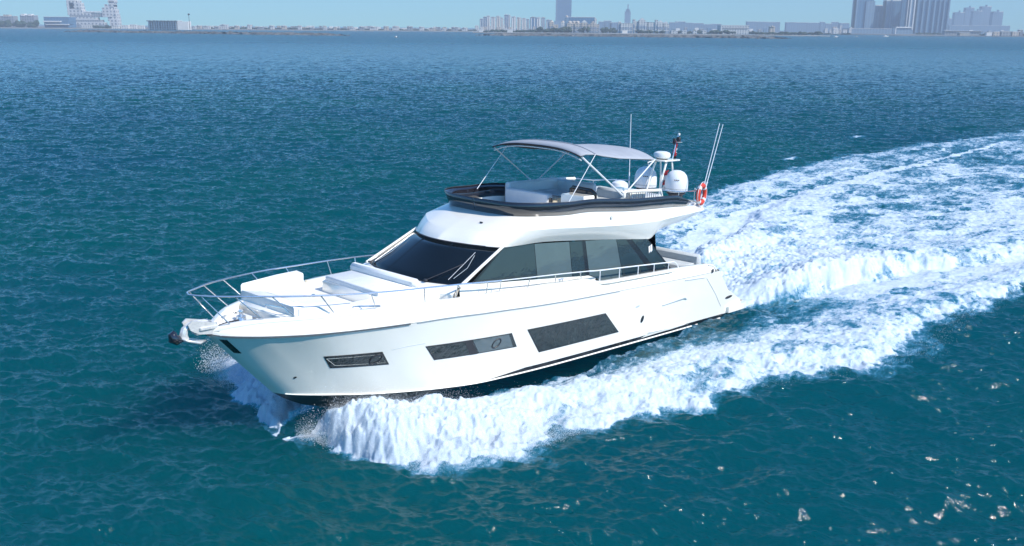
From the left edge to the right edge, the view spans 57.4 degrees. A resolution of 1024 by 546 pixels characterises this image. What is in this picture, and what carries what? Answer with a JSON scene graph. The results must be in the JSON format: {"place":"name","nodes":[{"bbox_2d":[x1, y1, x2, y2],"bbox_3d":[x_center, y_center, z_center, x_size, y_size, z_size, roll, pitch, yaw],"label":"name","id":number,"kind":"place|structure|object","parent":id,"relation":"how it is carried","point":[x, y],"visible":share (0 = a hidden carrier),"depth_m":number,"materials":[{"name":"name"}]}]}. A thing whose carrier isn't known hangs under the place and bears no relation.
{"place":"outdoors","nodes":[
{"label":"outdoors","id":0,"kind":"place"},
{"bbox_2d":[146,20,191,29],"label":"colonnaded hall","id":1,"kind":"structure","parent":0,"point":[165,25],"depth_m":1837.20,"materials":[{"name":"white concrete"}]},
{"bbox_2d":[12,28,478,31],"bbox_3d":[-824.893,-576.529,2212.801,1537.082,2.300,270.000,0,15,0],"label":"beach","id":2,"kind":"structure","parent":0,"point":[232,29],"depth_m":2174.97,"materials":[{"name":"beige sand"}]},
{"bbox_2d":[121,25,129,28],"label":"beach house","id":3,"kind":"structure","parent":2,"relation":"on","point":[125,26],"depth_m":2197.30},
{"bbox_2d":[129,24,136,28],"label":"beach house","id":4,"kind":"structure","parent":2,"relation":"on","point":[133,26],"depth_m":2206.36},
{"bbox_2d":[137,25,144,28],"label":"beach house","id":5,"kind":"structure","parent":2,"relation":"on","point":[140,26],"depth_m":2216.57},
{"bbox_2d":[0,25,1023,545],"bbox_3d":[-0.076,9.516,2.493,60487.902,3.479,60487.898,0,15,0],"label":"sea","id":6,"kind":"structure","parent":0,"point":[148,181],"depth_m":37.45,"materials":[{"name":"liquid"}]},
{"bbox_2d":[64,30,349,35],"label":"breakwater","id":7,"kind":"object","parent":6,"relation":"in","point":[247,33],"visible":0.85,"depth_m":1136.01,"materials":[{"name":"grey stone"}]},
{"bbox_2d":[168,121,745,406],"bbox_3d":[-0.159,-0.663,28.021,5.038,7.730,21.297,13,17,42],"label":"motor yacht","id":8,"kind":"object","parent":6,"relation":"on","point":[494,281],"visible":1,"depth_m":25.60,"materials":[{"name":"white plastic"}]},
{"bbox_2d":[525,241,571,244],"bbox_3d":[-0.624,-0.871,30.308,0.216,2.127,9.226,14,20,42],"label":"saloon window","id":9,"kind":"structure","parent":8,"relation":"in","point":[549,241],"depth_m":32.43,"materials":[{"name":"black glass"}]},
{"bbox_2d":[473,239,670,283],"bbox_3d":[2.143,-0.246,27.730,0.310,1.744,9.280,13,17,42],"label":"saloon window","id":10,"kind":"structure","parent":8,"relation":"in","point":[529,260],"depth_m":27.41,"materials":[{"name":"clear glass"}]},
{"bbox_2d":[575,234,655,248],"bbox_3d":[3.494,-0.799,31.878,3.517,1.754,0.348,14,20,42],"label":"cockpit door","id":11,"kind":"structure","parent":8,"relation":"in","point":[653,241],"depth_m":30.55,"materials":[{"name":"black glass"}]},
{"bbox_2d":[662,170,668,189],"bbox_3d":[5.371,-3.259,32.786,0.162,0.783,0.105,-2,21,-16],"label":"flag","id":12,"kind":"object","parent":8,"relation":"hanging from","point":[665,175],"visible":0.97,"depth_m":32.77,"materials":[{"name":"red fabric"}]},
{"bbox_2d":[672,141,677,158],"bbox_3d":[5.826,-4.390,33.401,0.163,0.681,0.325,4,12,8],"label":"flag","id":13,"kind":"object","parent":8,"relation":"hanging from","point":[675,153],"visible":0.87,"depth_m":33.35,"materials":[{"name":"red fabric"}]},
{"bbox_2d":[696,182,706,206],"bbox_3d":[6.423,-2.671,31.674,0.144,0.853,0.853,9,14,31],"label":"life ring","id":14,"kind":"object","parent":8,"relation":"attached to","point":[703,187],"visible":1,"depth_m":31.56,"materials":[{"name":"red plastic"}]},
{"bbox_2d":[483,29,542,32],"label":"trees","id":15,"kind":"object","parent":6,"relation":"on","point":[531,30],"visible":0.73,"depth_m":1940.17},
{"bbox_2d":[554,26,571,32],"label":"trees","id":16,"kind":"object","parent":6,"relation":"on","point":[568,29],"visible":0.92,"depth_m":1892.73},
{"bbox_2d":[196,184,1023,474],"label":"spray","id":17,"kind":"object","parent":6,"relation":"on","point":[281,407],"visible":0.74,"depth_m":23.28,"materials":[{"name":"white liquid"}]},
{"bbox_2d":[481,33,791,38],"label":"breakwater","id":18,"kind":"object","parent":6,"relation":"in","point":[635,35],"visible":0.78,"depth_m":1178.49,"materials":[{"name":"grey stone"}]},
{"bbox_2d":[669,30,753,33],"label":"trees","id":19,"kind":"object","parent":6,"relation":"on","point":[689,32],"visible":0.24,"depth_m":2086.67,"materials":[{"name":"green plant"}]},
{"bbox_2d":[768,26,774,34],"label":"pink villa","id":20,"kind":"object","parent":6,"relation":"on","point":[771,29],"visible":0.93,"depth_m":1886.00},
{"bbox_2d":[0,26,1023,34],"bbox_3d":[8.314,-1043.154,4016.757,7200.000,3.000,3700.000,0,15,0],"label":"land","id":21,"kind":"structure","parent":0,"point":[146,27],"depth_m":2282.94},
{"bbox_2d":[0,15,17,26],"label":"resort block","id":22,"kind":"structure","parent":21,"relation":"on","point":[12,19],"depth_m":2512.03,"materials":[{"name":"white concrete"}]},
{"bbox_2d":[0,19,38,27],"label":"buildings","id":23,"kind":"structure","parent":21,"relation":"on","point":[17,23],"depth_m":2321.67,"materials":[{"name":"grey concrete"}]},
{"bbox_2d":[20,14,38,26],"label":"resort block","id":24,"kind":"structure","parent":21,"relation":"on","point":[26,18],"depth_m":2560.24,"materials":[{"name":"white concrete"}]},
{"bbox_2d":[43,17,76,27],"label":"beach club","id":25,"kind":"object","parent":21,"relation":"on","point":[59,22],"visible":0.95,"depth_m":2417.15,"materials":[{"name":"white glass"}]},
{"bbox_2d":[81,25,92,27],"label":"shore villa","id":26,"kind":"object","parent":21,"relation":"on","point":[86,26],"visible":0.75,"depth_m":2274.31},
{"bbox_2d":[66,0,121,26],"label":"stepped hotel","id":27,"kind":"structure","parent":21,"relation":"on","point":[81,14],"depth_m":2795.46,"materials":[{"name":"white concrete"}]},
{"bbox_2d":[92,25,120,27],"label":"trees","id":28,"kind":"object","parent":21,"relation":"on","point":[100,26],"visible":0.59,"depth_m":2254.59,"materials":[{"name":"green plant"}]},
{"bbox_2d":[220,24,228,28],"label":"shore house","id":29,"kind":"structure","parent":21,"relation":"on","point":[223,26],"depth_m":2367.38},
{"bbox_2d":[211,27,346,29],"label":"trees","id":30,"kind":"object","parent":21,"relation":"on","point":[290,28],"visible":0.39,"depth_m":2440.40,"materials":[{"name":"green plant"}]},
{"bbox_2d":[347,29,476,30],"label":"trees","id":31,"kind":"object","parent":21,"relation":"on","point":[418,29],"visible":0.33,"depth_m":2421.06,"materials":[{"name":"green plant"}]},
{"bbox_2d":[483,16,486,26],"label":"apartment tower","id":32,"kind":"structure","parent":21,"relation":"on","point":[484,21],"depth_m":2689.50,"materials":[{"name":"grey glass"}]},
{"bbox_2d":[487,15,489,29],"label":"apartment tower","id":33,"kind":"structure","parent":21,"relation":"on","point":[488,20],"depth_m":2723.31,"materials":[{"name":"white concrete"}]},
{"bbox_2d":[491,17,495,29],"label":"apartment tower","id":34,"kind":"structure","parent":21,"relation":"on","point":[493,23],"depth_m":2758.53,"materials":[{"name":"white concrete"}]},
{"bbox_2d":[496,16,499,26],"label":"apartment tower","id":35,"kind":"structure","parent":21,"relation":"on","point":[497,21],"depth_m":2655.65,"materials":[{"name":"white concrete"}]},
{"bbox_2d":[504,14,507,28],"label":"apartment tower","id":36,"kind":"structure","parent":21,"relation":"on","point":[506,20],"depth_m":2722.85,"materials":[{"name":"grey glass"}]},
{"bbox_2d":[511,16,515,30],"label":"apartment tower","id":37,"kind":"structure","parent":21,"relation":"on","point":[513,22],"depth_m":2656.27,"materials":[{"name":"white concrete"}]},
{"bbox_2d":[517,17,520,29],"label":"apartment tower","id":38,"kind":"structure","parent":21,"relation":"on","point":[518,22],"depth_m":2690.00,"materials":[{"name":"white concrete"}]},
{"bbox_2d":[521,18,525,29],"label":"apartment tower","id":39,"kind":"structure","parent":21,"relation":"on","point":[523,23],"depth_m":2724.52,"materials":[{"name":"white concrete"}]},
{"bbox_2d":[530,17,536,29],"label":"apartment tower","id":40,"kind":"structure","parent":21,"relation":"on","point":[533,21],"depth_m":2655.45,"materials":[{"name":"grey glass"}]},
{"bbox_2d":[536,17,540,27],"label":"apartment tower","id":41,"kind":"structure","parent":21,"relation":"on","point":[538,22],"depth_m":2689.93,"materials":[{"name":"white concrete"}]},
{"bbox_2d":[541,17,544,29],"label":"apartment tower","id":42,"kind":"structure","parent":21,"relation":"on","point":[543,22],"depth_m":2723.71,"materials":[{"name":"grey concrete"}]},
{"bbox_2d":[536,26,569,32],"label":"trees","id":43,"kind":"object","parent":21,"relation":"on","point":[540,28],"visible":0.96,"depth_m":1897.32,"materials":[{"name":"green plant"}]},
{"bbox_2d":[554,0,571,27],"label":"skyscraper","id":44,"kind":"structure","parent":21,"relation":"on","point":[563,8],"depth_m":4139.96,"materials":[{"name":"blue glass"}]},
{"bbox_2d":[549,16,598,32],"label":"domed resort","id":45,"kind":"structure","parent":21,"relation":"on","point":[576,25],"depth_m":2012.47,"materials":[{"name":"white concrete"}]},
{"bbox_2d":[569,17,594,28],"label":"long blue hotel","id":46,"kind":"structure","parent":21,"relation":"on","point":[589,20],"depth_m":2412.52,"materials":[{"name":"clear glass"}]},
{"bbox_2d":[577,26,589,32],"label":"trees","id":47,"kind":"object","parent":21,"relation":"on","point":[584,28],"visible":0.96,"depth_m":1888.03,"materials":[{"name":"green plant"}]},
{"bbox_2d":[598,21,604,30],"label":"block","id":48,"kind":"structure","parent":21,"relation":"on","point":[601,24],"depth_m":3479.38,"materials":[{"name":"grey concrete"}]},
{"bbox_2d":[604,21,610,28],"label":"block","id":49,"kind":"structure","parent":21,"relation":"on","point":[607,24],"depth_m":3478.42,"materials":[{"name":"grey concrete"}]},
{"bbox_2d":[600,27,616,32],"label":"trees","id":50,"kind":"object","parent":21,"relation":"on","point":[610,30],"visible":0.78,"depth_m":2031.33,"materials":[{"name":"green plant"}]},
{"bbox_2d":[610,22,617,29],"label":"block","id":51,"kind":"structure","parent":21,"relation":"on","point":[614,24],"depth_m":3478.84,"materials":[{"name":"grey concrete"}]},
{"bbox_2d":[624,4,630,22],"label":"spired tower","id":52,"kind":"structure","parent":21,"relation":"on","point":[627,15],"depth_m":4530.39,"materials":[{"name":"grey concrete"}]},
{"bbox_2d":[617,18,668,33],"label":"white palace","id":53,"kind":"structure","parent":21,"relation":"on","point":[643,25],"depth_m":1992.81,"materials":[{"name":"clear glass"}]},
{"bbox_2d":[669,22,677,31],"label":"block","id":54,"kind":"structure","parent":21,"relation":"on","point":[673,25],"depth_m":3382.47,"materials":[{"name":"grey concrete"}]},
{"bbox_2d":[675,21,685,30],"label":"block","id":55,"kind":"structure","parent":21,"relation":"on","point":[681,25],"depth_m":3439.70,"materials":[{"name":"grey concrete"}]},
{"bbox_2d":[685,23,692,31],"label":"block","id":56,"kind":"structure","parent":21,"relation":"on","point":[689,25],"depth_m":3498.10,"materials":[{"name":"grey concrete"}]},
{"bbox_2d":[693,23,703,29],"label":"block","id":57,"kind":"structure","parent":21,"relation":"on","point":[698,25],"depth_m":3556.01,"materials":[{"name":"grey concrete"}]},
{"bbox_2d":[703,24,711,31],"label":"block","id":58,"kind":"structure","parent":21,"relation":"on","point":[705,26],"depth_m":3614.86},
{"bbox_2d":[712,24,721,28],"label":"block","id":59,"kind":"structure","parent":21,"relation":"on","point":[714,26],"depth_m":3672.30,"materials":[{"name":"grey concrete"}]},
{"bbox_2d":[709,30,735,33],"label":"trees","id":60,"kind":"object","parent":21,"relation":"on","point":[721,32],"visible":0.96,"depth_m":1893.53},
{"bbox_2d":[717,25,748,33],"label":"white terminal","id":61,"kind":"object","parent":21,"relation":"on","point":[740,29],"visible":0.91,"depth_m":1982.81,"materials":[{"name":"white"}]},
{"bbox_2d":[746,21,756,31],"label":"block","id":62,"kind":"structure","parent":21,"relation":"on","point":[752,24],"depth_m":3768.12,"materials":[{"name":"grey concrete"}]},
{"bbox_2d":[756,22,765,31],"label":"block","id":63,"kind":"structure","parent":21,"relation":"on","point":[760,25],"depth_m":3806.76,"materials":[{"name":"grey concrete"}]},
{"bbox_2d":[766,22,779,31],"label":"block","id":64,"kind":"structure","parent":21,"relation":"on","point":[777,26],"depth_m":3845.27,"materials":[{"name":"grey concrete"}]},
{"bbox_2d":[784,22,795,31],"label":"block","id":65,"kind":"structure","parent":21,"relation":"on","point":[790,26],"depth_m":3769.82,"materials":[{"name":"grey concrete"}]},
{"bbox_2d":[795,22,806,31],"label":"block","id":66,"kind":"structure","parent":21,"relation":"on","point":[801,26],"depth_m":3807.44,"materials":[{"name":"grey concrete"}]},
{"bbox_2d":[806,23,819,31],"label":"block","id":67,"kind":"structure","parent":21,"relation":"on","point":[812,27],"depth_m":3846.97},
{"bbox_2d":[819,22,824,32],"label":"block","id":68,"kind":"structure","parent":21,"relation":"on","point":[821,26],"depth_m":3769.56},
{"bbox_2d":[796,32,850,34],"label":"trees","id":69,"kind":"object","parent":21,"relation":"on","point":[834,34],"visible":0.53,"depth_m":2226.69,"materials":[{"name":"green plant"}]},
{"bbox_2d":[825,23,831,31],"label":"block","id":70,"kind":"structure","parent":21,"relation":"on","point":[828,25],"depth_m":3807.19,"materials":[{"name":"grey concrete"}]},
{"bbox_2d":[832,28,837,33],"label":"shore building","id":71,"kind":"structure","parent":21,"relation":"on","point":[834,30],"depth_m":2429.88,"materials":[{"name":"white"}]},
{"bbox_2d":[831,22,838,27],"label":"block","id":72,"kind":"structure","parent":21,"relation":"on","point":[834,24],"depth_m":3843.78,"materials":[{"name":"grey concrete"}]},
{"bbox_2d":[838,23,849,27],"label":"block","id":73,"kind":"structure","parent":21,"relation":"on","point":[845,25],"depth_m":3767.42,"materials":[{"name":"grey concrete"}]},
{"bbox_2d":[851,0,874,27],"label":"residential tower","id":74,"kind":"structure","parent":21,"relation":"on","point":[862,16],"depth_m":2888.59,"materials":[{"name":"grey glass"}]},
{"bbox_2d":[841,28,891,33],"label":"podium","id":75,"kind":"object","parent":21,"relation":"on","point":[869,31],"visible":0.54,"depth_m":2708.88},
{"bbox_2d":[873,5,882,28],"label":"residential tower","id":76,"kind":"structure","parent":21,"relation":"on","point":[877,17],"depth_m":2926.26,"materials":[{"name":"grey glass"}]},
{"bbox_2d":[880,0,900,28],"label":"residential tower","id":77,"kind":"structure","parent":21,"relation":"on","point":[890,14],"depth_m":2890.18,"materials":[{"name":"grey glass"}]},
{"bbox_2d":[892,27,911,33],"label":"marina gate","id":78,"kind":"structure","parent":21,"relation":"on","point":[900,30],"depth_m":2611.35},
{"bbox_2d":[898,0,908,26],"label":"residential tower","id":79,"kind":"structure","parent":21,"relation":"on","point":[904,7],"depth_m":2860.42,"materials":[{"name":"grey glass"}]},
{"bbox_2d":[906,0,915,33],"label":"residential tower","id":80,"kind":"structure","parent":21,"relation":"on","point":[911,13],"depth_m":2831.49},
{"bbox_2d":[916,32,941,34],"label":"trees","id":81,"kind":"object","parent":21,"relation":"on","point":[933,33],"visible":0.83,"depth_m":2419.44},
{"bbox_2d":[912,0,950,33],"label":"residential tower","id":82,"kind":"structure","parent":21,"relation":"on","point":[931,16],"depth_m":2850.33,"materials":[{"name":"grey glass"}]},
{"bbox_2d":[951,11,964,24],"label":"tower","id":83,"kind":"structure","parent":21,"relation":"on","point":[957,18],"depth_m":4242.73,"materials":[{"name":"grey concrete"}]},
{"bbox_2d":[941,31,982,34],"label":"curved arcade","id":84,"kind":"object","parent":21,"relation":"on","point":[956,32],"visible":0.84,"depth_m":2322.15},
{"bbox_2d":[963,6,974,24],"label":"tower","id":85,"kind":"structure","parent":21,"relation":"on","point":[967,11],"depth_m":4430.88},
{"bbox_2d":[969,9,981,24],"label":"tower","id":86,"kind":"structure","parent":21,"relation":"on","point":[975,17],"depth_m":4242.59,"materials":[{"name":"grey concrete"}]},
{"bbox_2d":[947,25,1009,33],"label":"long podium","id":87,"kind":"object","parent":21,"relation":"on","point":[986,28],"visible":0.59,"depth_m":3769.15,"materials":[{"name":"white concrete"}]},
{"bbox_2d":[979,5,991,24],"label":"tower","id":88,"kind":"structure","parent":21,"relation":"on","point":[986,11],"depth_m":4527.01,"materials":[{"name":"grey concrete"}]},
{"bbox_2d":[989,10,1003,25],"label":"tower","id":89,"kind":"structure","parent":21,"relation":"on","point":[996,18],"depth_m":4049.59,"materials":[{"name":"grey concrete"}]},
{"bbox_2d":[0,0,1023,31],"label":"sky","id":90,"kind":"structure","parent":0,"point":[304,13],"materials":[{"name":"blue"}]},
{"bbox_2d":[473,32,826,35],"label":"beach","id":91,"kind":"structure","parent":0,"point":[651,34],"depth_m":1675.21,"materials":[{"name":"beige sand"}]},
{"bbox_2d":[752,31,822,34],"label":"trees","id":92,"kind":"object","parent":91,"relation":"on","point":[792,33],"visible":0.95,"depth_m":1839.04,"materials":[{"name":"green plant"}]},
{"bbox_2d":[635,30,665,33],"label":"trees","id":93,"kind":"object","parent":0,"point":[648,31],"visible":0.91,"depth_m":1900.95,"materials":[{"name":"green plant"}]},
{"bbox_2d":[889,35,1023,36],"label":"beach","id":94,"kind":"structure","parent":0,"point":[956,35],"depth_m":1936.15,"materials":[{"name":"beige sand"}]},
{"bbox_2d":[957,33,969,35],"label":"quay building","id":95,"kind":"structure","parent":94,"relation":"on","point":[963,34],"depth_m":2081.32,"materials":[{"name":"white"}]},
{"bbox_2d":[992,32,999,35],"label":"quay building","id":96,"kind":"structure","parent":94,"relation":"on","point":[995,33],"depth_m":2081.16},
{"bbox_2d":[999,31,1010,35],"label":"quay building","id":97,"kind":"structure","parent":94,"relation":"on","point":[1005,33],"depth_m":2080.59,"materials":[{"name":"white concrete"}]},
{"bbox_2d":[1011,31,1018,35],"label":"quay building","id":98,"kind":"structure","parent":94,"relation":"on","point":[1014,33],"depth_m":2081.07,"materials":[{"name":"white concrete"}]}
]}

